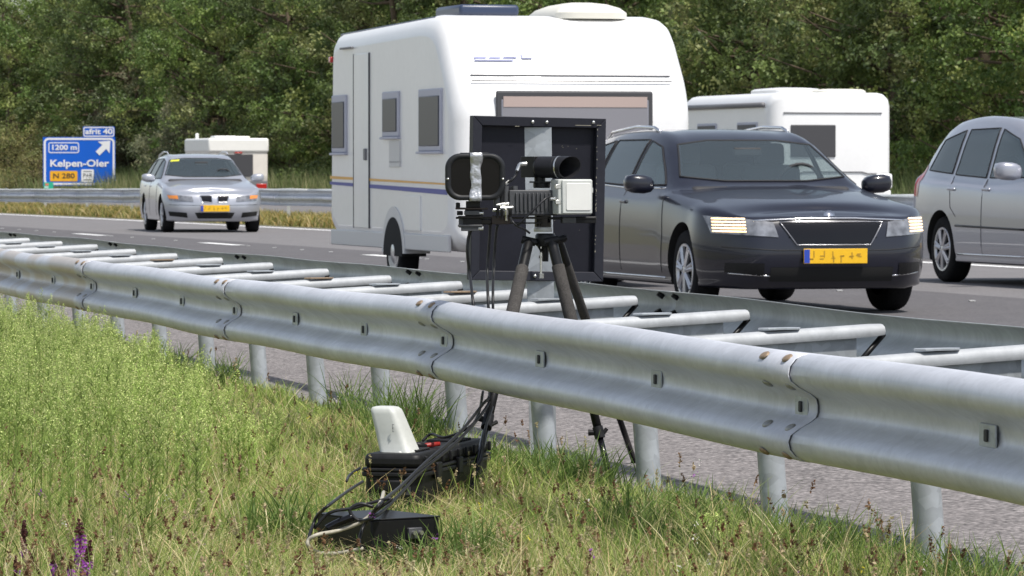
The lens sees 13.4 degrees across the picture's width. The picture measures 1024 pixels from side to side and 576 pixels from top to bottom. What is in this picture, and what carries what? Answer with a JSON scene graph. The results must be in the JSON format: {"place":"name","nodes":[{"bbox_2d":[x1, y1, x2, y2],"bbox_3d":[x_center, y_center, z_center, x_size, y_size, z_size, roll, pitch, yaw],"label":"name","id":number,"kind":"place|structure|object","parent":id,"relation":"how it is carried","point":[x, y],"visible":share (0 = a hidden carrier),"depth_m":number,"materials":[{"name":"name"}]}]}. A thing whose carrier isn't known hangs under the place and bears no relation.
{"place":"outdoors","nodes":[
{"label":"outdoors","id":0,"kind":"place"},
{"bbox_2d":[18,202,331,214],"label":"carriageway","id":1,"kind":"structure","parent":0,"point":[320,209],"depth_m":131.12,"materials":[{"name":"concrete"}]},
{"bbox_2d":[185,133,268,188],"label":"caravan","id":2,"kind":"object","parent":1,"relation":"on","point":[248,155],"visible":0.47,"depth_m":141.02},
{"bbox_2d":[217,154,252,176],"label":"rear window","id":3,"kind":"structure","parent":2,"relation":"in","point":[244,162],"depth_m":140.96,"materials":[{"name":"glass"}]},
{"bbox_2d":[687,88,891,193],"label":"caravan","id":4,"kind":"object","parent":1,"relation":"on","point":[845,131],"visible":0.45,"depth_m":75.08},
{"bbox_2d":[697,123,716,128],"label":"side window","id":5,"kind":"structure","parent":4,"relation":"in","point":[699,126],"depth_m":77.62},
{"bbox_2d":[737,122,757,129],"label":"side window","id":6,"kind":"structure","parent":4,"relation":"in","point":[740,126],"depth_m":75.69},
{"bbox_2d":[791,125,835,156],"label":"rear window","id":7,"kind":"structure","parent":4,"relation":"in","point":[823,137],"depth_m":74.84,"materials":[{"name":"glass"}]},
{"bbox_2d":[0,212,1023,575],"bbox_3d":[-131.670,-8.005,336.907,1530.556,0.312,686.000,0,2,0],"label":"ground","id":8,"kind":"structure","parent":0,"point":[245,396],"depth_m":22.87,"materials":[{"name":"plant"}]},
{"bbox_2d":[12,555,18,575],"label":"purple loosestrife","id":9,"kind":"object","parent":8,"relation":"on","point":[15,567],"visible":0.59,"depth_m":11.72,"materials":[{"name":"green plant"}]},
{"bbox_2d":[0,1,31,162],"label":"broadleaf tree","id":10,"kind":"object","parent":8,"relation":"on","point":[2,117],"visible":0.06,"depth_m":204.90,"materials":[{"name":"green plant"}]},
{"bbox_2d":[0,135,42,188],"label":"olive shrub","id":11,"kind":"object","parent":8,"relation":"on","point":[36,163],"visible":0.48,"depth_m":181.53,"materials":[{"name":"green plant"}]},
{"bbox_2d":[20,520,27,570],"bbox_3d":[-1.364,0.768,12.225,0.029,0.245,0.027,0,2,0],"label":"purple loosestrife","id":12,"kind":"object","parent":8,"relation":"on","point":[24,533],"visible":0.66,"depth_m":12.22,"materials":[{"name":"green plant"}]},
{"bbox_2d":[20,537,32,575],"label":"grass plume","id":13,"kind":"object","parent":8,"relation":"on","point":[23,547],"depth_m":11.77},
{"bbox_2d":[0,12,61,161],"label":"broadleaf tree","id":14,"kind":"object","parent":8,"relation":"on","point":[27,107],"visible":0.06,"depth_m":210.42,"materials":[{"name":"green plant"}]},
{"bbox_2d":[0,112,64,179],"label":"olive shrub","id":15,"kind":"object","parent":8,"relation":"on","point":[4,143],"visible":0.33,"depth_m":189.20,"materials":[{"name":"green plant"}]},
{"bbox_2d":[28,550,40,575],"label":"dock stalk","id":16,"kind":"object","parent":8,"relation":"on","point":[31,558],"visible":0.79,"depth_m":11.82,"materials":[{"name":"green plant"}]},
{"bbox_2d":[0,0,73,170],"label":"broadleaf tree","id":17,"kind":"object","parent":8,"relation":"on","point":[7,10],"visible":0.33,"depth_m":201.38,"materials":[{"name":"green plant"}]},
{"bbox_2d":[44,182,52,188],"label":"marker sign","id":18,"kind":"object","parent":8,"relation":"on","point":[48,185],"visible":0.83,"depth_m":152.95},
{"bbox_2d":[13,23,93,134],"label":"broadleaf tree","id":19,"kind":"object","parent":8,"relation":"on","point":[23,102],"visible":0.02,"depth_m":210.60,"materials":[{"name":"green plant"}]},
{"bbox_2d":[49,553,57,575],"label":"purple loosestrife","id":20,"kind":"object","parent":8,"relation":"on","point":[52,562],"visible":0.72,"depth_m":11.72,"materials":[{"name":"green plant"}]},
{"bbox_2d":[0,0,115,166],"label":"broadleaf tree","id":21,"kind":"object","parent":8,"relation":"on","point":[6,29],"visible":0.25,"depth_m":196.56,"materials":[{"name":"green plant"}]},
{"bbox_2d":[0,121,121,177],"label":"olive shrub","id":22,"kind":"object","parent":8,"relation":"on","point":[36,143],"visible":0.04,"depth_m":184.64,"materials":[{"name":"green plant"}]},
{"bbox_2d":[66,559,74,575],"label":"purple loosestrife","id":23,"kind":"object","parent":8,"relation":"on","point":[68,570],"visible":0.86,"depth_m":11.62,"materials":[{"name":"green plant"}]},
{"bbox_2d":[43,127,114,188],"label":"exit sign","id":24,"kind":"object","parent":8,"relation":"on","point":[66,160],"visible":0.91,"depth_m":174.90,"materials":[{"name":"metal"}]},
{"bbox_2d":[73,518,87,575],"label":"purple loosestrife","id":25,"kind":"object","parent":8,"relation":"on","point":[80,535],"visible":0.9,"depth_m":11.92,"materials":[{"name":"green plant"}]},
{"bbox_2d":[20,0,144,135],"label":"broadleaf tree","id":26,"kind":"object","parent":8,"relation":"on","point":[49,116],"visible":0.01,"depth_m":203.89,"materials":[{"name":"green plant"}]},
{"bbox_2d":[6,0,165,165],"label":"broadleaf tree","id":27,"kind":"object","parent":8,"relation":"on","point":[58,22],"visible":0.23,"depth_m":193.72,"materials":[{"name":"green plant"}]},
{"bbox_2d":[81,540,92,575],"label":"purple loosestrife","id":28,"kind":"object","parent":8,"relation":"on","point":[89,550],"visible":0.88,"depth_m":11.87,"materials":[{"name":"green plant"}]},
{"bbox_2d":[27,0,186,174],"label":"broadleaf tree","id":29,"kind":"object","parent":8,"relation":"on","point":[105,46],"visible":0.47,"depth_m":183.91,"materials":[{"name":"green plant"}]},
{"bbox_2d":[39,0,175,172],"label":"broadleaf tree","id":30,"kind":"object","parent":8,"relation":"on","point":[55,121],"visible":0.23,"depth_m":189.24,"materials":[{"name":"green plant"}]},
{"bbox_2d":[77,10,166,167],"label":"broadleaf tree","id":31,"kind":"object","parent":8,"relation":"on","point":[112,90],"depth_m":197.20,"materials":[{"name":"green plant"}]},
{"bbox_2d":[68,66,184,177],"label":"willow shrub","id":32,"kind":"object","parent":8,"relation":"on","point":[120,150],"visible":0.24,"depth_m":183.54,"materials":[{"name":"green plant"}]},
{"bbox_2d":[89,0,232,179],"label":"broadleaf tree","id":33,"kind":"object","parent":8,"relation":"on","point":[134,42],"visible":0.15,"depth_m":181.13,"materials":[{"name":"green plant"}]},
{"bbox_2d":[0,201,335,227],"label":"median grass","id":34,"kind":"structure","parent":8,"relation":"on","point":[299,219],"depth_m":102.66,"materials":[{"name":"plant"}]},
{"bbox_2d":[111,0,235,152],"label":"broadleaf tree","id":35,"kind":"object","parent":8,"relation":"on","point":[118,65],"visible":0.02,"depth_m":188.28,"materials":[{"name":"green plant"}]},
{"bbox_2d":[123,91,235,182],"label":"willow shrub","id":36,"kind":"object","parent":8,"relation":"on","point":[172,136],"visible":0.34,"depth_m":170.53,"materials":[{"name":"green plant"}]},
{"bbox_2d":[103,0,267,173],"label":"broadleaf tree","id":37,"kind":"object","parent":8,"relation":"on","point":[180,51],"visible":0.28,"depth_m":176.29,"materials":[{"name":"green plant"}]},
{"bbox_2d":[135,0,317,157],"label":"broadleaf tree","id":38,"kind":"object","parent":8,"relation":"on","point":[219,38],"visible":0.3,"depth_m":170.05,"materials":[{"name":"green plant"}]},
{"bbox_2d":[155,0,351,177],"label":"broadleaf tree","id":39,"kind":"object","parent":8,"relation":"on","point":[231,77],"visible":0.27,"depth_m":166.66,"materials":[{"name":"green plant"}]},
{"bbox_2d":[195,0,327,138],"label":"broadleaf tree","id":40,"kind":"object","parent":8,"relation":"on","point":[216,108],"depth_m":176.81,"materials":[{"name":"green plant"}]},
{"bbox_2d":[219,0,353,177],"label":"broadleaf tree","id":41,"kind":"object","parent":8,"relation":"on","point":[300,23],"visible":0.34,"depth_m":163.25,"materials":[{"name":"green plant"}]},
{"bbox_2d":[243,0,396,176],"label":"broadleaf tree","id":42,"kind":"object","parent":8,"relation":"on","point":[284,28],"visible":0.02,"depth_m":168.06,"materials":[{"name":"green plant"}]},
{"bbox_2d":[236,0,419,180],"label":"broadleaf tree","id":43,"kind":"object","parent":8,"relation":"on","point":[299,102],"visible":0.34,"depth_m":159.34,"materials":[{"name":"green plant"}]},
{"bbox_2d":[307,480,363,557],"bbox_3d":[-0.537,0.718,14.016,0.074,0.171,1.519,0,2,4],"label":"cable","id":44,"kind":"object","parent":8,"relation":"on","point":[322,510],"visible":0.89,"depth_m":13.34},
{"bbox_2d":[255,0,426,177],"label":"broadleaf tree","id":45,"kind":"object","parent":8,"relation":"on","point":[328,27],"visible":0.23,"depth_m":154.23,"materials":[{"name":"green plant"}]},
{"bbox_2d":[306,490,384,555],"bbox_3d":[-0.510,0.719,13.769,0.233,0.170,1.012,0,2,0],"label":"cable","id":46,"kind":"object","parent":8,"relation":"on","point":[318,534],"visible":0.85,"depth_m":13.32,"materials":[{"name":"rubber"}]},
{"bbox_2d":[325,514,353,530],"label":"cable","id":47,"kind":"object","parent":46,"relation":"on","point":[338,522],"visible":1,"depth_m":13.34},
{"bbox_2d":[269,0,433,182],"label":"broadleaf tree","id":48,"kind":"object","parent":8,"relation":"on","point":[391,11],"visible":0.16,"depth_m":151.02,"materials":[{"name":"green plant"}]},
{"bbox_2d":[345,467,360,481],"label":"cable","id":49,"kind":"object","parent":8,"relation":"on","point":[352,473],"visible":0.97,"depth_m":15.05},
{"bbox_2d":[314,497,392,554],"bbox_3d":[-0.485,0.726,13.312,0.245,0.176,0.085,0,2,0],"label":"cable","id":50,"kind":"object","parent":8,"relation":"on","point":[388,500],"visible":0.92,"depth_m":13.34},
{"bbox_2d":[0,287,730,548],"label":"weeds","id":51,"kind":"object","parent":8,"relation":"on","point":[94,352],"visible":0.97,"depth_m":16.62,"materials":[{"name":"green plant"}]},
{"bbox_2d":[312,3,423,130],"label":"broadleaf tree","id":52,"kind":"object","parent":8,"relation":"on","point":[329,82],"depth_m":163.55,"materials":[{"name":"green plant"}]},
{"bbox_2d":[316,509,439,563],"bbox_3d":[-0.413,0.780,13.666,0.254,0.144,0.347,-1,2,-34],"label":"power box","id":53,"kind":"object","parent":8,"relation":"on","point":[386,525],"visible":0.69,"depth_m":13.56,"materials":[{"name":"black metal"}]},
{"bbox_2d":[336,0,479,31],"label":"broadleaf tree","id":54,"kind":"object","parent":8,"relation":"on","point":[423,8],"visible":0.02,"depth_m":158.22,"materials":[{"name":"green plant"}]},
{"bbox_2d":[330,0,520,132],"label":"broadleaf tree","id":55,"kind":"object","parent":8,"relation":"on","point":[408,11],"visible":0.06,"depth_m":147.79,"materials":[{"name":"green plant"}]},
{"bbox_2d":[362,437,490,509],"bbox_3d":[-0.306,0.679,16.118,0.244,0.214,1.025,0,2,14],"label":"equipment case","id":56,"kind":"object","parent":8,"relation":"on","point":[455,458],"visible":0.75,"depth_m":15.71,"materials":[{"name":"black plastic"}]},
{"bbox_2d":[371,406,418,452],"bbox_3d":[-0.412,0.534,15.777,0.191,0.213,0.124,1,2,24],"label":"antenna cover","id":57,"kind":"object","parent":56,"relation":"on","point":[393,431],"visible":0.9,"depth_m":15.74,"materials":[{"name":"white plastic"}]},
{"bbox_2d":[416,442,439,447],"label":"battery clamps","id":58,"kind":"object","parent":56,"relation":"on","point":[430,445],"visible":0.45,"depth_m":16.00,"materials":[{"name":"red plastic"}]},
{"bbox_2d":[421,390,483,441],"bbox_3d":[-0.208,0.478,16.260,0.199,0.161,0.736,0,2,6],"label":"cable","id":59,"kind":"object","parent":56,"relation":"on","point":[450,435],"visible":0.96,"depth_m":15.99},
{"bbox_2d":[411,0,491,9],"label":"broadleaf tree","id":60,"kind":"object","parent":8,"relation":"on","point":[475,1],"depth_m":154.72,"materials":[{"name":"green plant"}]},
{"bbox_2d":[0,188,913,214],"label":"guard rail","id":61,"kind":"object","parent":8,"relation":"on","point":[288,197],"visible":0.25,"depth_m":104.24,"materials":[{"name":"metal"}]},
{"bbox_2d":[0,160,927,193],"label":"reeds","id":62,"kind":"object","parent":8,"relation":"on","point":[132,179],"depth_m":152.23,"materials":[{"name":"green plant"}]},
{"bbox_2d":[0,232,1023,566],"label":"guard rail","id":63,"kind":"object","parent":8,"relation":"on","point":[928,410],"visible":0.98,"depth_m":15.33,"materials":[{"name":"metal"}]},
{"bbox_2d":[0,310,1023,575],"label":"seed stalks","id":64,"kind":"object","parent":8,"relation":"on","point":[446,554],"visible":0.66,"depth_m":12.74,"materials":[{"name":"green plant"}]},
{"bbox_2d":[477,0,558,15],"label":"broadleaf tree","id":65,"kind":"object","parent":8,"relation":"on","point":[484,2],"depth_m":142.95,"materials":[{"name":"green plant"}]},
{"bbox_2d":[466,216,635,499],"bbox_3d":[0.233,0.236,17.049,0.411,1.070,2.023,0,2,14],"label":"tripod","id":66,"kind":"object","parent":8,"relation":"on","point":[554,247],"visible":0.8,"depth_m":17.00,"materials":[{"name":"black metal"}]},
{"bbox_2d":[348,224,491,522],"bbox_3d":[-0.267,0.237,15.162,0.108,0.884,3.850,0,2,6],"label":"cable","id":67,"kind":"object","parent":66,"relation":"attached to","point":[404,489],"visible":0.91,"depth_m":15.37,"materials":[{"name":"rubber"}]},
{"bbox_2d":[456,215,595,227],"bbox_3d":[0.056,-0.260,17.061,0.551,0.048,0.073,0,2,-5],"label":"mounting bar","id":68,"kind":"object","parent":66,"relation":"attached to","point":[492,219],"visible":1,"depth_m":17.04,"materials":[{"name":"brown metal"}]},
{"bbox_2d":[455,201,487,230],"bbox_3d":[-0.156,-0.280,17.019,0.127,0.116,0.080,0,2,0],"label":"bracket","id":69,"kind":"object","parent":68,"relation":"attached to","point":[473,216],"visible":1,"depth_m":16.99,"materials":[{"name":"black metal"}]},
{"bbox_2d":[368,231,489,516],"bbox_3d":[-0.263,0.236,15.164,0.148,0.840,3.884,0,2,5],"label":"cable","id":70,"kind":"object","parent":69,"relation":"attached to","point":[421,466],"visible":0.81,"depth_m":15.70,"materials":[{"name":"rubber"}]},
{"bbox_2d":[445,153,504,200],"bbox_3d":[-0.147,-0.432,17.018,0.235,0.189,0.153,0,2,-4],"label":"flash lamp","id":71,"kind":"object","parent":69,"relation":"on","point":[475,176],"visible":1,"depth_m":16.95,"materials":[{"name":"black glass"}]},
{"bbox_2d":[467,225,498,494],"bbox_3d":[-0.087,0.253,16.489,0.067,0.972,1.180,0,2,4],"label":"cable","id":72,"kind":"object","parent":68,"relation":"hanging from","point":[492,407],"visible":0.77,"depth_m":16.36,"materials":[{"name":"rubber"}]},
{"bbox_2d":[493,186,556,220],"bbox_3d":[0.038,-0.331,17.055,0.256,0.135,0.160,0,2,-14],"label":"control box","id":73,"kind":"object","parent":68,"relation":"attached to","point":[512,201],"visible":1,"depth_m":17.00,"materials":[{"name":"grey plastic"}]},
{"bbox_2d":[510,217,529,233],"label":"cable","id":74,"kind":"object","parent":73,"relation":"hanging from","point":[518,226],"visible":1,"depth_m":16.94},
{"bbox_2d":[505,156,580,187],"bbox_3d":[0.119,-0.453,17.076,0.299,0.125,0.174,0,2,0],"label":"camera","id":75,"kind":"object","parent":73,"relation":"on","point":[539,169],"visible":1,"depth_m":17.05,"materials":[{"name":"black metal"}]},
{"bbox_2d":[549,179,592,213],"bbox_3d":[0.221,-0.355,17.027,0.179,0.136,0.099,-1,2,-20],"label":"antenna box","id":76,"kind":"object","parent":68,"relation":"on","point":[572,196],"visible":1,"depth_m":16.98,"materials":[{"name":"grey plastic"}]},
{"bbox_2d":[517,195,551,224],"bbox_3d":[0.087,-0.299,16.929,0.140,0.119,0.052,0,2,-5],"label":"cable","id":77,"kind":"object","parent":76,"relation":"attached to","point":[533,209],"visible":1,"depth_m":16.91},
{"bbox_2d":[488,0,710,74],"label":"broadleaf tree","id":78,"kind":"object","parent":8,"relation":"on","point":[523,7],"visible":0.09,"depth_m":133.38,"materials":[{"name":"green plant"}]},
{"bbox_2d":[553,0,765,101],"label":"broadleaf tree","id":79,"kind":"object","parent":8,"relation":"on","point":[621,5],"visible":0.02,"depth_m":128.81,"materials":[{"name":"green plant"}]},
{"bbox_2d":[631,0,779,96],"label":"broadleaf tree","id":80,"kind":"object","parent":8,"relation":"on","point":[704,55],"depth_m":133.64,"materials":[{"name":"green plant"}]},
{"bbox_2d":[626,0,820,94],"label":"broadleaf tree","id":81,"kind":"object","parent":8,"relation":"on","point":[722,5],"visible":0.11,"depth_m":124.69,"materials":[{"name":"green plant"}]},
{"bbox_2d":[702,0,822,59],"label":"broadleaf tree","id":82,"kind":"object","parent":8,"relation":"on","point":[747,13],"visible":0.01,"depth_m":127.73,"materials":[{"name":"green plant"}]},
{"bbox_2d":[649,0,905,100],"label":"broadleaf tree","id":83,"kind":"object","parent":8,"relation":"on","point":[718,58],"visible":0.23,"depth_m":120.65,"materials":[{"name":"green plant"}]},
{"bbox_2d":[699,0,956,157],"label":"broadleaf tree","id":84,"kind":"object","parent":8,"relation":"on","point":[737,83],"visible":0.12,"depth_m":116.50,"materials":[{"name":"green plant"}]},
{"bbox_2d":[729,0,1019,184],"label":"broadleaf tree","id":85,"kind":"object","parent":8,"relation":"on","point":[828,39],"visible":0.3,"depth_m":112.53,"materials":[{"name":"green plant"}]},
{"bbox_2d":[738,0,1011,151],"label":"broadleaf tree","id":86,"kind":"object","parent":8,"relation":"on","point":[838,28],"visible":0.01,"depth_m":124.40,"materials":[{"name":"green plant"}]},
{"bbox_2d":[757,0,1016,157],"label":"broadleaf tree","id":87,"kind":"object","parent":8,"relation":"on","point":[882,85],"visible":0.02,"depth_m":118.27,"materials":[{"name":"green plant"}]},
{"bbox_2d":[830,0,1023,188],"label":"broadleaf tree","id":88,"kind":"object","parent":8,"relation":"on","point":[895,40],"visible":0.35,"depth_m":108.11,"materials":[{"name":"green plant"}]},
{"bbox_2d":[850,0,1023,180],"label":"broadleaf tree","id":89,"kind":"object","parent":8,"relation":"on","point":[958,85],"visible":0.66,"depth_m":104.39,"materials":[{"name":"green plant"}]},
{"bbox_2d":[855,6,1023,158],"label":"broadleaf tree","id":90,"kind":"object","parent":8,"relation":"on","point":[999,59],"visible":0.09,"depth_m":114.20,"materials":[{"name":"green plant"}]},
{"bbox_2d":[935,0,1023,116],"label":"broadleaf tree","id":91,"kind":"object","parent":8,"relation":"on","point":[1018,38],"visible":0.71,"depth_m":101.63,"materials":[{"name":"green plant"}]},
{"bbox_2d":[990,0,1022,85],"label":"broadleaf tree","id":92,"kind":"object","parent":8,"relation":"on","point":[992,57],"visible":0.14,"depth_m":109.51,"materials":[{"name":"green plant"}]},
{"bbox_2d":[0,294,1023,575],"bbox_3d":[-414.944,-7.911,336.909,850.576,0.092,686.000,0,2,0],"label":"hard shoulder","id":93,"kind":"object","parent":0,"point":[984,518],"depth_m":17.80},
{"bbox_2d":[467,116,605,453],"bbox_3d":[0.114,0.003,18.319,0.596,1.447,0.128,0,2,-17],"label":"sign board","id":94,"kind":"object","parent":93,"relation":"on","point":[510,141],"visible":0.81,"depth_m":18.34,"materials":[{"name":"metal"}]},
{"bbox_2d":[0,226,1023,326],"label":"slow lane","id":95,"kind":"structure","parent":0,"point":[1007,311],"depth_m":40.72,"materials":[{"name":"asphalt"}]},
{"bbox_2d":[84,234,386,256],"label":"lane dashes","id":96,"kind":"object","parent":95,"relation":"on","point":[217,243],"visible":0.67,"depth_m":66.54,"materials":[{"name":"paint"}]},
{"bbox_2d":[1,228,975,300],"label":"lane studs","id":97,"kind":"object","parent":95,"relation":"on","point":[425,258],"visible":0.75,"depth_m":61.24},
{"bbox_2d":[328,3,687,280],"bbox_3d":[0.083,-1.422,43.278,2.470,2.750,6.550,0,2,-16],"label":"caravan","id":98,"kind":"object","parent":95,"relation":"on","point":[409,98],"visible":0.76,"depth_m":41.98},
{"bbox_2d":[329,95,347,154],"bbox_3d":[-1.805,-1.695,45.525,0.052,0.624,0.660,0,2,-16],"label":"side window","id":99,"kind":"structure","parent":98,"relation":"in","point":[339,102],"depth_m":45.44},
{"bbox_2d":[353,53,369,227],"bbox_3d":[-1.556,-1.503,44.610,0.041,1.780,0.672,0,2,-16],"label":"door","id":100,"kind":"structure","parent":98,"relation":"in","point":[361,62],"depth_m":44.58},
{"bbox_2d":[379,91,400,139],"bbox_3d":[-1.219,-1.713,43.400,0.052,0.474,0.700,0,2,-16],"label":"side window","id":101,"kind":"structure","parent":98,"relation":"in","point":[390,100],"depth_m":43.33,"materials":[{"name":"glass"}]},
{"bbox_2d":[404,196,420,230],"bbox_3d":[-0.968,-0.729,42.617,0.014,0.340,0.600,0,2,-16],"label":"locker door","id":102,"kind":"structure","parent":98,"relation":"in","point":[412,204],"depth_m":42.59,"materials":[{"name":"plastic"}]},
{"bbox_2d":[415,88,442,153],"bbox_3d":[-0.788,-1.598,41.918,0.052,0.624,0.890,0,2,-16],"label":"side window","id":103,"kind":"structure","parent":98,"relation":"in","point":[430,101],"depth_m":41.83,"materials":[{"name":"glass"}]},
{"bbox_2d":[496,91,652,138],"bbox_3d":[0.598,-1.467,41.450,1.550,0.800,0.055,0,2,-16],"label":"front window","id":104,"kind":"structure","parent":98,"relation":"in","point":[620,109],"depth_m":41.45,"materials":[{"name":"glass"}]},
{"bbox_2d":[578,125,922,309],"bbox_3d":[1.866,-0.604,36.148,2.280,1.499,4.828,0,2,-15],"label":"estate car","id":105,"kind":"object","parent":95,"relation":"on","point":[707,211],"visible":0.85,"depth_m":34.73,"materials":[{"name":"blue paint"}]},
{"bbox_2d":[0,213,1023,297],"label":"fast lane","id":106,"kind":"structure","parent":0,"point":[994,281],"depth_m":72.73,"materials":[{"name":"asphalt"}]},
{"bbox_2d":[140,151,263,231],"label":"estate car","id":107,"kind":"object","parent":106,"relation":"on","point":[174,188],"visible":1,"depth_m":78.99,"materials":[{"name":"silver metal"}]},
{"bbox_2d":[5,214,1023,267],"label":"median edge line","id":108,"kind":"object","parent":106,"relation":"on","point":[330,230],"visible":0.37,"depth_m":85.10,"materials":[{"name":"paint"}]},
{"bbox_2d":[914,116,1023,281],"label":"people carrier","id":109,"kind":"object","parent":106,"relation":"on","point":[969,195],"visible":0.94,"depth_m":43.35,"materials":[{"name":"silver metal"}]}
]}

